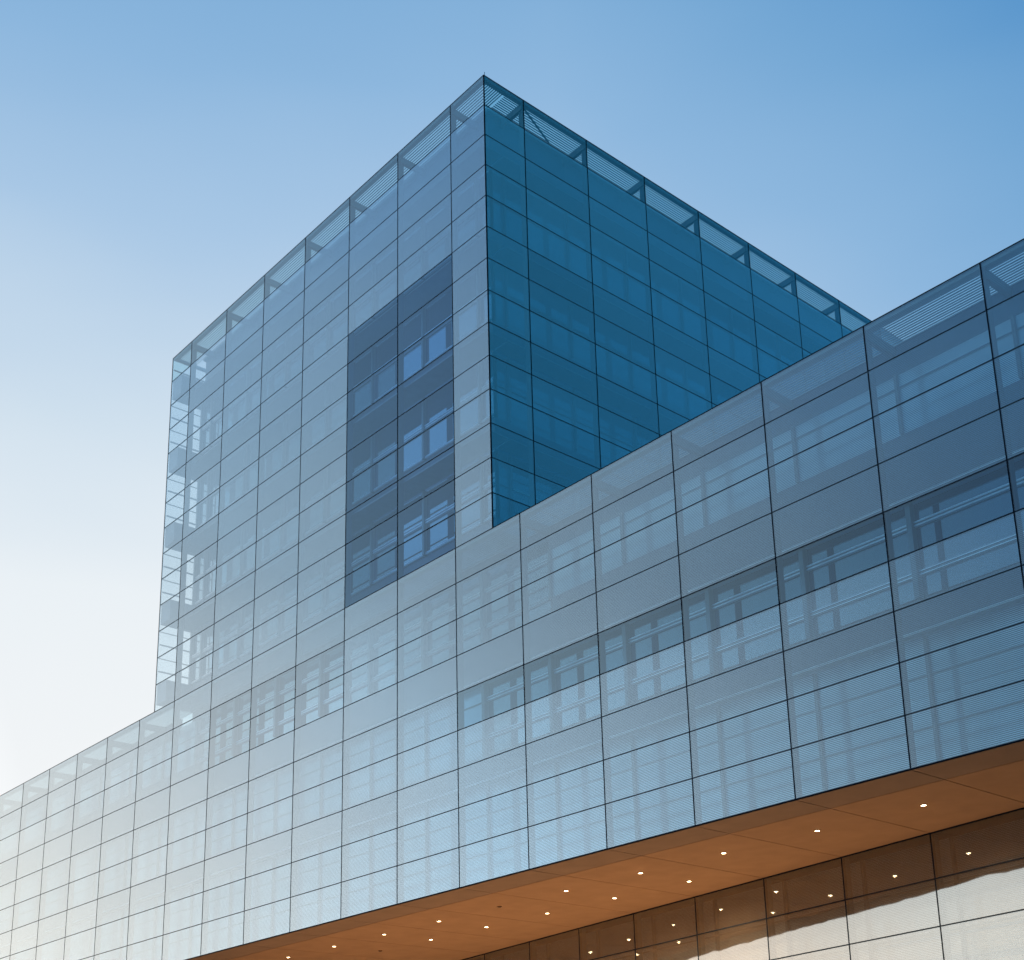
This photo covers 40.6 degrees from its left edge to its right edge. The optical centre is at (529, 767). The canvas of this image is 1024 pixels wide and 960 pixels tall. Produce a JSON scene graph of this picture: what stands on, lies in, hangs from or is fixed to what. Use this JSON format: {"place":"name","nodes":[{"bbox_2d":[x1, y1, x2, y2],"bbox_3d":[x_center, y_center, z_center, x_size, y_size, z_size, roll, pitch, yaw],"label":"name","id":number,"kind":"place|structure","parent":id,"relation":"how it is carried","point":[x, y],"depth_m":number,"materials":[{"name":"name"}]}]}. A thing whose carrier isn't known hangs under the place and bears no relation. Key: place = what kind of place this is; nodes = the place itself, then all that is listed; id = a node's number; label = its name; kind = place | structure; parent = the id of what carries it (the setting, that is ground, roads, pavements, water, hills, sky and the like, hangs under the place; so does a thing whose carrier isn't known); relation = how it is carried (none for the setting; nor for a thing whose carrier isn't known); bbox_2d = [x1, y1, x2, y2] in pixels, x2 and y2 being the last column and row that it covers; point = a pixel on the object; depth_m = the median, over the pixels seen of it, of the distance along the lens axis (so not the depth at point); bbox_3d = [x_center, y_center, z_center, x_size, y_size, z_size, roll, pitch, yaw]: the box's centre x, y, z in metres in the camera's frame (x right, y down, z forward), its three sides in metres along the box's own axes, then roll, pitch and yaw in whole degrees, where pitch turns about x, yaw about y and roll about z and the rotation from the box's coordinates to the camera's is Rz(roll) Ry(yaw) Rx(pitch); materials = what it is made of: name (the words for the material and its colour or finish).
{"place":"outdoors","nodes":[
{"label":"outdoors","id":0,"kind":"place"},
{"bbox_2d":[0,72,1023,959],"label":"office building","id":1,"kind":"structure","parent":0,"point":[546,524],"depth_m":51.75,"materials":[{"name":"blue glass"}]},
{"bbox_2d":[122,899,153,959],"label":"window","id":2,"kind":"structure","parent":1,"relation":"in","point":[138,946],"depth_m":66.99,"materials":[{"name":"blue glass"}]},
{"bbox_2d":[152,886,190,959],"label":"window","id":3,"kind":"structure","parent":1,"relation":"in","point":[187,921],"depth_m":64.93,"materials":[{"name":"blue glass"}]},
{"bbox_2d":[158,808,193,870],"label":"window","id":4,"kind":"structure","parent":1,"relation":"in","point":[192,808],"depth_m":65.86,"materials":[{"name":"blue glass"}]},
{"bbox_2d":[164,722,194,778],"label":"window","id":5,"kind":"structure","parent":1,"relation":"in","point":[189,757],"depth_m":67.21,"materials":[{"name":"blue glass"}]},
{"bbox_2d":[188,628,200,684],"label":"window","id":6,"kind":"structure","parent":1,"relation":"in","point":[194,655],"depth_m":68.03,"materials":[{"name":"blue glass"}]},
{"bbox_2d":[188,873,229,957],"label":"window","id":7,"kind":"structure","parent":1,"relation":"in","point":[218,905],"depth_m":62.46,"materials":[{"name":"blue glass"}]},
{"bbox_2d":[192,792,232,862],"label":"window","id":8,"kind":"structure","parent":1,"relation":"in","point":[230,792],"depth_m":63.59,"materials":[{"name":"blue glass"}]},
{"bbox_2d":[193,702,233,773],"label":"window","id":9,"kind":"structure","parent":1,"relation":"in","point":[224,718],"depth_m":64.79,"materials":[{"name":"blue glass"}]},
{"bbox_2d":[199,606,238,679],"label":"window","id":10,"kind":"structure","parent":1,"relation":"in","point":[206,637],"depth_m":66.76,"materials":[{"name":"blue glass"}]},
{"bbox_2d":[202,528,241,599],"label":"window","id":11,"kind":"structure","parent":1,"relation":"in","point":[210,555],"depth_m":68.03,"materials":[{"name":"blue glass"}]},
{"bbox_2d":[227,859,271,947],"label":"window","id":12,"kind":"structure","parent":1,"relation":"in","point":[263,875],"depth_m":59.97,"materials":[{"name":"blue glass"}]},
{"bbox_2d":[231,774,273,848],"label":"window","id":13,"kind":"structure","parent":1,"relation":"in","point":[273,774],"depth_m":61.08,"materials":[{"name":"blue glass"}]},
{"bbox_2d":[231,681,274,756],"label":"window","id":14,"kind":"structure","parent":1,"relation":"in","point":[265,695],"depth_m":62.64,"materials":[{"name":"blue glass"}]},
{"bbox_2d":[236,582,279,658],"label":"window","id":15,"kind":"structure","parent":1,"relation":"in","point":[248,638],"depth_m":63.83,"materials":[{"name":"blue glass"}]},
{"bbox_2d":[239,499,280,575],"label":"window","id":16,"kind":"structure","parent":1,"relation":"in","point":[248,523],"depth_m":64.93,"materials":[{"name":"blue glass"}]},
{"bbox_2d":[243,417,282,495],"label":"window","id":17,"kind":"structure","parent":1,"relation":"in","point":[279,424],"depth_m":65.71,"materials":[{"name":"blue glass"}]},
{"bbox_2d":[246,351,285,418],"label":"window","id":18,"kind":"structure","parent":1,"relation":"in","point":[278,367],"depth_m":66.47,"materials":[{"name":"blue glass"}]},
{"bbox_2d":[270,843,318,936],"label":"window","id":19,"kind":"structure","parent":1,"relation":"in","point":[301,852],"depth_m":57.48,"materials":[{"name":"blue glass"}]},
{"bbox_2d":[273,755,320,833],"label":"window","id":20,"kind":"structure","parent":1,"relation":"in","point":[318,755],"depth_m":58.63,"materials":[{"name":"blue glass"}]},
{"bbox_2d":[273,658,320,737],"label":"window","id":21,"kind":"structure","parent":1,"relation":"in","point":[284,686],"depth_m":60.17,"materials":[{"name":"blue glass"}]},
{"bbox_2d":[277,556,323,635],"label":"window","id":22,"kind":"structure","parent":1,"relation":"in","point":[278,620],"depth_m":61.34,"materials":[{"name":"blue glass"}]},
{"bbox_2d":[279,470,325,550],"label":"window","id":23,"kind":"structure","parent":1,"relation":"in","point":[323,470],"depth_m":62.48,"materials":[{"name":"blue glass"}]},
{"bbox_2d":[282,386,324,467],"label":"window","id":24,"kind":"structure","parent":1,"relation":"in","point":[320,392],"depth_m":63.69,"materials":[{"name":"blue glass"}]},
{"bbox_2d":[284,307,328,388],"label":"window","id":25,"kind":"structure","parent":1,"relation":"in","point":[323,309],"depth_m":64.87,"materials":[{"name":"blue glass"}]},
{"bbox_2d":[317,826,368,923],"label":"window","id":26,"kind":"structure","parent":1,"relation":"in","point":[365,828],"depth_m":54.98,"materials":[{"name":"blue glass"}]},
{"bbox_2d":[318,633,367,716],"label":"window","id":27,"kind":"structure","parent":1,"relation":"in","point":[331,664],"depth_m":57.86,"materials":[{"name":"blue glass"}]},
{"bbox_2d":[319,734,369,816],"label":"window","id":28,"kind":"structure","parent":1,"relation":"in","point":[368,734],"depth_m":56.12,"materials":[{"name":"blue glass"}]},
{"bbox_2d":[321,526,371,611],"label":"window","id":29,"kind":"structure","parent":1,"relation":"in","point":[361,546],"depth_m":58.34,"materials":[{"name":"blue glass"}]},
{"bbox_2d":[323,438,372,522],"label":"window","id":30,"kind":"structure","parent":1,"relation":"in","point":[361,454],"depth_m":59.55,"materials":[{"name":"blue glass"}]},
{"bbox_2d":[324,351,371,436],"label":"window","id":31,"kind":"structure","parent":1,"relation":"in","point":[362,367],"depth_m":60.76,"materials":[{"name":"blue glass"}]},
{"bbox_2d":[326,267,373,354],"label":"window","id":32,"kind":"structure","parent":1,"relation":"in","point":[359,279],"depth_m":62.30,"materials":[{"name":"blue glass"}]},
{"bbox_2d":[367,605,422,694],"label":"window","id":33,"kind":"structure","parent":1,"relation":"in","point":[420,605],"depth_m":55.08,"materials":[{"name":"blue glass"}]},
{"bbox_2d":[371,312,421,403],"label":"window","id":34,"kind":"structure","parent":1,"relation":"in","point":[384,381],"depth_m":58.71,"materials":[{"name":"blue glass"}]},
{"bbox_2d":[369,807,424,909],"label":"window","id":35,"kind":"structure","parent":1,"relation":"in","point":[423,811],"depth_m":52.48,"materials":[{"name":"blue glass"}]},
{"bbox_2d":[369,494,424,585],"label":"window","id":36,"kind":"structure","parent":1,"relation":"in","point":[383,538],"depth_m":56.30,"materials":[{"name":"blue glass"}]},
{"bbox_2d":[370,403,423,492],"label":"window","id":37,"kind":"structure","parent":1,"relation":"in","point":[384,442],"depth_m":57.48,"materials":[{"name":"blue glass"}]},
{"bbox_2d":[369,712,425,798],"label":"window","id":38,"kind":"structure","parent":1,"relation":"in","point":[422,771],"depth_m":53.67,"materials":[{"name":"blue glass"}]},
{"bbox_2d":[371,227,423,319],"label":"window","id":39,"kind":"structure","parent":1,"relation":"in","point":[419,229],"depth_m":59.77,"materials":[{"name":"blue glass"}]},
{"bbox_2d":[421,271,477,367],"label":"window","id":40,"kind":"structure","parent":1,"relation":"in","point":[439,341],"depth_m":56.33,"materials":[{"name":"blue glass"}]},
{"bbox_2d":[421,182,477,279],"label":"window","id":41,"kind":"structure","parent":1,"relation":"in","point":[472,186],"depth_m":57.31,"materials":[{"name":"blue glass"}]},
{"bbox_2d":[421,366,480,460],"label":"window","id":42,"kind":"structure","parent":1,"relation":"in","point":[438,406],"depth_m":55.10,"materials":[{"name":"blue glass"}]},
{"bbox_2d":[421,576,481,669],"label":"window","id":43,"kind":"structure","parent":1,"relation":"in","point":[477,576],"depth_m":52.52,"materials":[{"name":"blue glass"}]},
{"bbox_2d":[422,460,482,555],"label":"window","id":44,"kind":"structure","parent":1,"relation":"in","point":[438,506],"depth_m":53.93,"materials":[{"name":"blue glass"}]},
{"bbox_2d":[424,687,485,778],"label":"window","id":45,"kind":"structure","parent":1,"relation":"in","point":[472,700],"depth_m":51.05,"materials":[{"name":"blue glass"}]},
{"bbox_2d":[425,786,487,895],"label":"window","id":46,"kind":"structure","parent":1,"relation":"in","point":[482,794],"depth_m":49.99,"materials":[{"name":"blue glass"}]},
{"bbox_2d":[474,171,489,237],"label":"window","id":47,"kind":"structure","parent":1,"relation":"in","point":[488,199],"depth_m":55.52,"materials":[{"name":"blue glass"}]},
{"bbox_2d":[476,260,491,327],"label":"window","id":48,"kind":"structure","parent":1,"relation":"in","point":[489,262],"depth_m":54.37,"materials":[{"name":"blue glass"}]},
{"bbox_2d":[477,353,493,424],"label":"window","id":49,"kind":"structure","parent":1,"relation":"in","point":[491,353],"depth_m":53.16,"materials":[{"name":"blue glass"}]},
{"bbox_2d":[479,451,495,524],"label":"window","id":50,"kind":"structure","parent":1,"relation":"in","point":[493,461],"depth_m":51.99,"materials":[{"name":"blue glass"}]},
{"bbox_2d":[492,171,506,234],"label":"window","id":51,"kind":"structure","parent":1,"relation":"in","point":[496,193],"depth_m":55.54,"materials":[{"name":"blue glass"}]},
{"bbox_2d":[494,262,508,326],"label":"window","id":52,"kind":"structure","parent":1,"relation":"in","point":[496,270],"depth_m":54.33,"materials":[{"name":"blue glass"}]},
{"bbox_2d":[496,354,510,422],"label":"window","id":53,"kind":"structure","parent":1,"relation":"in","point":[496,354],"depth_m":53.16,"materials":[{"name":"blue glass"}]},
{"bbox_2d":[498,451,513,519],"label":"window","id":54,"kind":"structure","parent":1,"relation":"in","point":[501,469],"depth_m":52.01,"materials":[{"name":"blue glass"}]},
{"bbox_2d":[479,541,551,642],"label":"window","id":55,"kind":"structure","parent":1,"relation":"in","point":[545,541],"depth_m":49.88,"materials":[{"name":"blue glass"}]},
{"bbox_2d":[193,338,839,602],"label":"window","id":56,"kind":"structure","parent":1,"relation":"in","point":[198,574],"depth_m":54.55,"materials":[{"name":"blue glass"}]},
{"bbox_2d":[481,659,552,756],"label":"window","id":57,"kind":"structure","parent":1,"relation":"in","point":[504,694],"depth_m":48.75,"materials":[{"name":"blue glass"}]},
{"bbox_2d":[486,763,556,878],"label":"window","id":58,"kind":"structure","parent":1,"relation":"in","point":[503,787],"depth_m":47.42,"materials":[{"name":"blue glass"}]},
{"bbox_2d":[505,179,570,269],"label":"window","id":59,"kind":"structure","parent":1,"relation":"in","point":[560,250],"depth_m":57.00,"materials":[{"name":"blue glass"}]},
{"bbox_2d":[507,270,573,358],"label":"window","id":60,"kind":"structure","parent":1,"relation":"in","point":[568,307],"depth_m":55.81,"materials":[{"name":"blue glass"}]},
{"bbox_2d":[510,360,577,450],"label":"window","id":61,"kind":"structure","parent":1,"relation":"in","point":[519,366],"depth_m":54.62,"materials":[{"name":"blue glass"}]},
{"bbox_2d":[547,516,623,597],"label":"window","id":62,"kind":"structure","parent":1,"relation":"in","point":[618,516],"depth_m":47.26,"materials":[{"name":"blue glass"}]},
{"bbox_2d":[548,628,629,732],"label":"window","id":63,"kind":"structure","parent":1,"relation":"in","point":[578,664],"depth_m":46.17,"materials":[{"name":"blue glass"}]},
{"bbox_2d":[554,738,634,860],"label":"window","id":64,"kind":"structure","parent":1,"relation":"in","point":[627,738],"depth_m":44.85,"materials":[{"name":"blue glass"}]},
{"bbox_2d":[569,216,629,301],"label":"window","id":65,"kind":"structure","parent":1,"relation":"in","point":[578,255],"depth_m":59.26,"materials":[{"name":"blue glass"}]},
{"bbox_2d":[572,303,633,388],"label":"window","id":66,"kind":"structure","parent":1,"relation":"in","point":[609,339],"depth_m":58.06,"materials":[{"name":"blue glass"}]},
{"bbox_2d":[576,391,638,477],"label":"window","id":67,"kind":"structure","parent":1,"relation":"in","point":[583,396],"depth_m":56.78,"materials":[{"name":"blue glass"}]},
{"bbox_2d":[627,249,684,331],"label":"window","id":68,"kind":"structure","parent":1,"relation":"in","point":[629,268],"depth_m":61.53,"materials":[{"name":"blue glass"}]},
{"bbox_2d":[632,335,689,415],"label":"window","id":69,"kind":"structure","parent":1,"relation":"in","point":[642,381],"depth_m":60.18,"materials":[{"name":"blue glass"}]},
{"bbox_2d":[619,476,704,563],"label":"window","id":70,"kind":"structure","parent":1,"relation":"in","point":[698,476],"depth_m":44.75,"materials":[{"name":"blue glass"}]},
{"bbox_2d":[622,593,712,704],"bbox_3d":[4.321,-3.725,43.286,0.260,2.730,3.591,13,-21,-40],"label":"window","id":71,"kind":"structure","parent":1,"relation":"in","point":[661,630],"depth_m":43.59,"materials":[{"name":"blue glass"}]},
{"bbox_2d":[630,708,722,839],"bbox_3d":[4.490,0.451,42.092,0.140,3.862,3.566,13,-21,-40],"label":"window","id":72,"kind":"structure","parent":1,"relation":"in","point":[715,708],"depth_m":42.29,"materials":[{"name":"blue glass"}]},
{"bbox_2d":[682,281,735,359],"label":"window","id":73,"kind":"structure","parent":1,"relation":"in","point":[686,312],"depth_m":63.78,"materials":[{"name":"blue glass"}]},
{"bbox_2d":[687,364,740,433],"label":"window","id":74,"kind":"structure","parent":1,"relation":"in","point":[692,401],"depth_m":62.18,"materials":[{"name":"blue glass"}]},
{"bbox_2d":[700,430,796,525],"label":"window","id":75,"kind":"structure","parent":1,"relation":"in","point":[789,430],"depth_m":42.10,"materials":[{"name":"blue glass"}]},
{"bbox_2d":[704,554,808,674],"bbox_3d":[6.683,-4.533,40.740,0.260,2.730,3.591,13,-21,-40],"label":"window","id":76,"kind":"structure","parent":1,"relation":"in","point":[757,591],"depth_m":41.01,"materials":[{"name":"blue glass"}]},
{"bbox_2d":[732,310,782,384],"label":"window","id":77,"kind":"structure","parent":1,"relation":"in","point":[747,323],"depth_m":65.90,"materials":[{"name":"blue glass"}]},
{"bbox_2d":[716,676,822,816],"bbox_3d":[6.852,-0.358,39.546,0.140,3.862,3.566,13,-21,-40],"label":"window","id":78,"kind":"structure","parent":1,"relation":"in","point":[809,676],"depth_m":39.73,"materials":[{"name":"blue glass"}]},
{"bbox_2d":[790,379,900,483],"bbox_3d":[8.988,-9.600,39.468,0.140,1.820,3.566,13,-21,-40],"label":"window","id":79,"kind":"structure","parent":1,"relation":"in","point":[891,379],"depth_m":39.56,"materials":[{"name":"blue glass"}]},
{"bbox_2d":[798,509,918,639],"bbox_3d":[9.046,-5.342,38.194,0.260,2.730,3.591,13,-21,-40],"label":"window","id":80,"kind":"structure","parent":1,"relation":"in","point":[863,548],"depth_m":38.43,"materials":[{"name":"blue glass"}]},
{"bbox_2d":[812,638,935,790],"bbox_3d":[9.214,-1.166,37.000,0.140,3.862,3.566,13,-21,-40],"label":"window","id":81,"kind":"structure","parent":1,"relation":"in","point":[922,638],"depth_m":37.15,"materials":[{"name":"blue glass"}]},
{"bbox_2d":[893,320,1020,434],"bbox_3d":[11.350,-10.409,36.922,0.140,1.820,3.566,13,-21,-40],"label":"window","id":82,"kind":"structure","parent":1,"relation":"in","point":[1008,320],"depth_m":36.98,"materials":[{"name":"blue glass"}]},
{"bbox_2d":[904,459,1023,600],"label":"window","id":83,"kind":"structure","parent":1,"relation":"in","point":[986,498],"depth_m":35.94,"materials":[{"name":"blue glass"}]},
{"bbox_2d":[922,604,1023,760],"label":"window","id":84,"kind":"structure","parent":1,"relation":"in","point":[1022,604],"depth_m":34.86,"materials":[{"name":"blue glass"}]},
{"bbox_2d":[1010,313,1023,378],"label":"window","id":85,"kind":"structure","parent":1,"relation":"in","point":[1022,313],"depth_m":35.61,"materials":[{"name":"blue glass"}]},
{"bbox_2d":[0,0,1023,795],"label":"sky","id":86,"kind":"structure","parent":0,"point":[159,158],"materials":[{"name":"blue"}]}
]}

